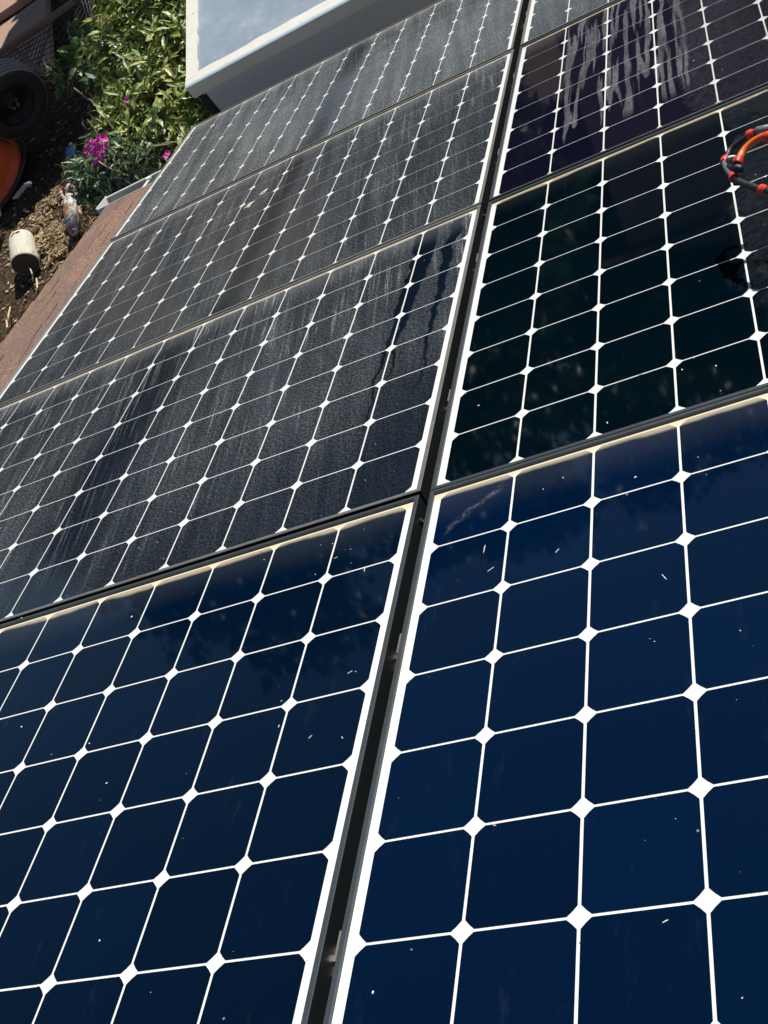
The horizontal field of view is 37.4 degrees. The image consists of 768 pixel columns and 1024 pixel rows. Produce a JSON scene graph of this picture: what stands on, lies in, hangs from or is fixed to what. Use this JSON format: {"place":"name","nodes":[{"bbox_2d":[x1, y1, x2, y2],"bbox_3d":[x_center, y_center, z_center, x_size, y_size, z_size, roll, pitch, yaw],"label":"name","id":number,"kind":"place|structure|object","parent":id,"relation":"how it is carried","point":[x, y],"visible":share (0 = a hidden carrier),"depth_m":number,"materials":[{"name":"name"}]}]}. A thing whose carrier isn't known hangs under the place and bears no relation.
{"place":"outdoors","nodes":[
{"label":"outdoors","id":0,"kind":"place"},
{"bbox_2d":[0,0,118,342],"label":"ground","id":1,"kind":"structure","parent":0,"point":[38,168],"depth_m":9.28,"materials":[{"name":"soil"}]},
{"bbox_2d":[0,138,26,210],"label":"tub","id":2,"kind":"object","parent":1,"relation":"on","point":[13,156],"visible":0.86,"depth_m":9.25,"materials":[{"name":"orange plastic"}]},
{"bbox_2d":[0,0,32,21],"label":"paving slab","id":3,"kind":"structure","parent":1,"relation":"on","point":[8,8],"depth_m":11.04,"materials":[{"name":"beige concrete"}]},
{"bbox_2d":[4,266,37,333],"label":"straw stems","id":4,"kind":"object","parent":1,"relation":"on","point":[7,324],"visible":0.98,"depth_m":8.23,"materials":[{"name":"beige plant"}]},
{"bbox_2d":[12,181,31,200],"bbox_3d":[-2.874,-2.553,9.035,0.255,0.111,0.043,-17,55,24],"label":"ribbed strip","id":5,"kind":"object","parent":1,"relation":"on","point":[22,191],"visible":1,"depth_m":9.02,"materials":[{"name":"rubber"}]},
{"bbox_2d":[0,58,47,139],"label":"spare wheel","id":6,"kind":"object","parent":1,"relation":"on","point":[23,98],"visible":1,"depth_m":9.15,"materials":[{"name":"rubber"}]},
{"bbox_2d":[9,229,39,274],"bbox_3d":[-2.702,-1.960,8.491,0.215,0.214,0.308,-30,56,15],"label":"garden light","id":7,"kind":"object","parent":1,"relation":"on","point":[24,255],"visible":0.98,"depth_m":8.41,"materials":[{"name":"beige plastic"}]},
{"bbox_2d":[0,0,55,76],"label":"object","id":8,"kind":"structure","parent":1,"relation":"on","point":[25,19],"depth_m":10.59,"materials":[{"name":"metal"}]},
{"bbox_2d":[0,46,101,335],"bbox_3d":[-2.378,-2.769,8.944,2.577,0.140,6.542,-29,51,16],"label":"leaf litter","id":9,"kind":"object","parent":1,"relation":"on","point":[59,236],"visible":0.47,"depth_m":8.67,"materials":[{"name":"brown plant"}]},
{"bbox_2d":[0,0,104,84],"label":"wire fence","id":10,"kind":"object","parent":1,"relation":"on","point":[37,27],"visible":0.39,"depth_m":9.34,"materials":[{"name":"grey metal"}]},
{"bbox_2d":[59,183,81,235],"bbox_3d":[-2.303,-2.222,8.334,0.222,0.178,0.569,-29,51,16],"label":"figurine","id":11,"kind":"object","parent":1,"relation":"on","point":[72,219],"visible":0.75,"depth_m":8.24,"materials":[{"name":"multicoloured ceramic"}]},
{"bbox_2d":[65,142,77,165],"bbox_3d":[-2.480,-2.854,9.006,0.101,0.099,0.241,-28,51,17],"label":"bottle","id":12,"kind":"object","parent":1,"relation":"on","point":[69,151],"visible":0.63,"depth_m":8.96,"materials":[{"name":"blue plastic"}]},
{"bbox_2d":[42,12,110,117],"bbox_3d":[-1.944,-2.853,7.986,0.780,1.037,1.681,-35,49,11],"label":"dark shrub","id":13,"kind":"object","parent":1,"relation":"on","point":[88,77],"visible":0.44,"depth_m":7.74,"materials":[{"name":"green plant"}]},
{"bbox_2d":[55,162,98,239],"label":"dead stalks","id":14,"kind":"object","parent":1,"relation":"on","point":[85,220],"visible":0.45,"depth_m":8.35,"materials":[{"name":"brown plant"}]},
{"bbox_2d":[0,170,160,390],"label":"house","id":15,"kind":"structure","parent":1,"relation":"on","point":[31,325],"depth_m":4.41,"materials":[{"name":"brown wood"}]},
{"bbox_2d":[185,0,438,114],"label":"skylight","id":16,"kind":"object","parent":15,"relation":"on","point":[237,51],"visible":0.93,"depth_m":4.82,"materials":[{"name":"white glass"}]},
{"bbox_2d":[334,930,341,962],"bbox_3d":[-0.046,0.503,1.258,3.000,0.077,0.040,-17,35,24],"label":"mounting rail","id":17,"kind":"object","parent":15,"relation":"attached to","point":[337,946],"visible":0.16,"depth_m":1.23,"materials":[{"name":"metal"}]},
{"bbox_2d":[396,633,401,658],"bbox_3d":[0.025,0.213,1.595,3.000,0.077,0.040,-17,35,24],"label":"mounting rail","id":18,"kind":"object","parent":15,"relation":"attached to","point":[398,644],"visible":0.15,"depth_m":1.57,"materials":[{"name":"metal"}]},
{"bbox_2d":[0,495,426,1023],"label":"solar panel","id":19,"kind":"object","parent":18,"relation":"attached to","point":[161,875],"visible":1,"depth_m":1.57,"materials":[{"name":"blue glass"}]},
{"bbox_2d":[323,387,767,1023],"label":"solar panel","id":20,"kind":"object","parent":18,"relation":"attached to","point":[577,711],"visible":1,"depth_m":1.28,"materials":[{"name":"blue glass"}]},
{"bbox_2d":[55,97,172,216],"bbox_3d":[-1.044,-1.505,6.164,0.802,1.630,0.578,23,77,40],"label":"flowering plant","id":21,"kind":"object","parent":1,"relation":"on","point":[97,180],"visible":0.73,"depth_m":5.68,"materials":[{"name":"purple plant"}]},
{"bbox_2d":[87,108,180,179],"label":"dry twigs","id":22,"kind":"object","parent":21,"relation":"attached to","point":[112,127],"visible":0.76,"depth_m":5.62,"materials":[{"name":"plant"}]},
{"bbox_2d":[80,0,213,187],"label":"flowering shrub","id":23,"kind":"object","parent":1,"relation":"on","point":[144,41],"visible":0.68,"depth_m":5.90,"materials":[{"name":"green plant"}]},
{"label":"mounting rail","id":24,"kind":"object","parent":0,"visible":0},
{"bbox_2d":[0,204,485,624],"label":"solar panel","id":25,"kind":"object","parent":24,"relation":"attached to","point":[355,371],"visible":1,"depth_m":2.37,"materials":[{"name":"glass"}]},
{"bbox_2d":[7,278,742,998],"bbox_3d":[-0.386,-0.335,2.591,1.212,1.028,3.680,-44,48,3],"label":"grit","id":26,"kind":"object","parent":25,"relation":"on","point":[349,672],"visible":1,"depth_m":1.59,"materials":[{"name":"white"}]},
{"bbox_2d":[430,85,767,490],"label":"solar panel","id":27,"kind":"object","parent":24,"relation":"attached to","point":[601,283],"visible":0.98,"depth_m":1.99,"materials":[{"name":"black glass"}]},
{"bbox_2d":[720,124,767,194],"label":"brush hose","id":28,"kind":"object","parent":27,"relation":"on","point":[733,166],"visible":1,"depth_m":1.82,"materials":[{"name":"orange plastic"}]},
{"bbox_3d":[0.373,-1.207,3.245,3.000,0.077,0.040,-17,35,24],"label":"mounting rail","id":29,"kind":"object","parent":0,"visible":0},
{"bbox_2d":[0,49,517,405],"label":"solar panel","id":30,"kind":"object","parent":29,"relation":"attached to","point":[426,158],"visible":1,"depth_m":3.25,"materials":[{"name":"grey glass"}]},
{"bbox_2d":[489,0,767,201],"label":"solar panel","id":31,"kind":"object","parent":29,"relation":"attached to","point":[607,78],"visible":1,"depth_m":2.75,"materials":[{"name":"glass"}]},
{"bbox_3d":[0.542,-1.896,4.046,3.000,0.077,0.040,-17,35,24],"label":"mounting rail","id":32,"kind":"object","parent":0,"visible":0},
{"bbox_2d":[110,0,528,240],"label":"solar panel","id":33,"kind":"object","parent":32,"relation":"attached to","point":[422,50],"visible":0.98,"depth_m":4.06,"materials":[{"name":"grey glass"}]},
{"bbox_2d":[520,0,616,45],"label":"solar panel","id":34,"kind":"object","parent":32,"relation":"attached to","point":[543,17],"visible":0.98,"depth_m":3.45,"materials":[{"name":"grey glass"}]}
]}

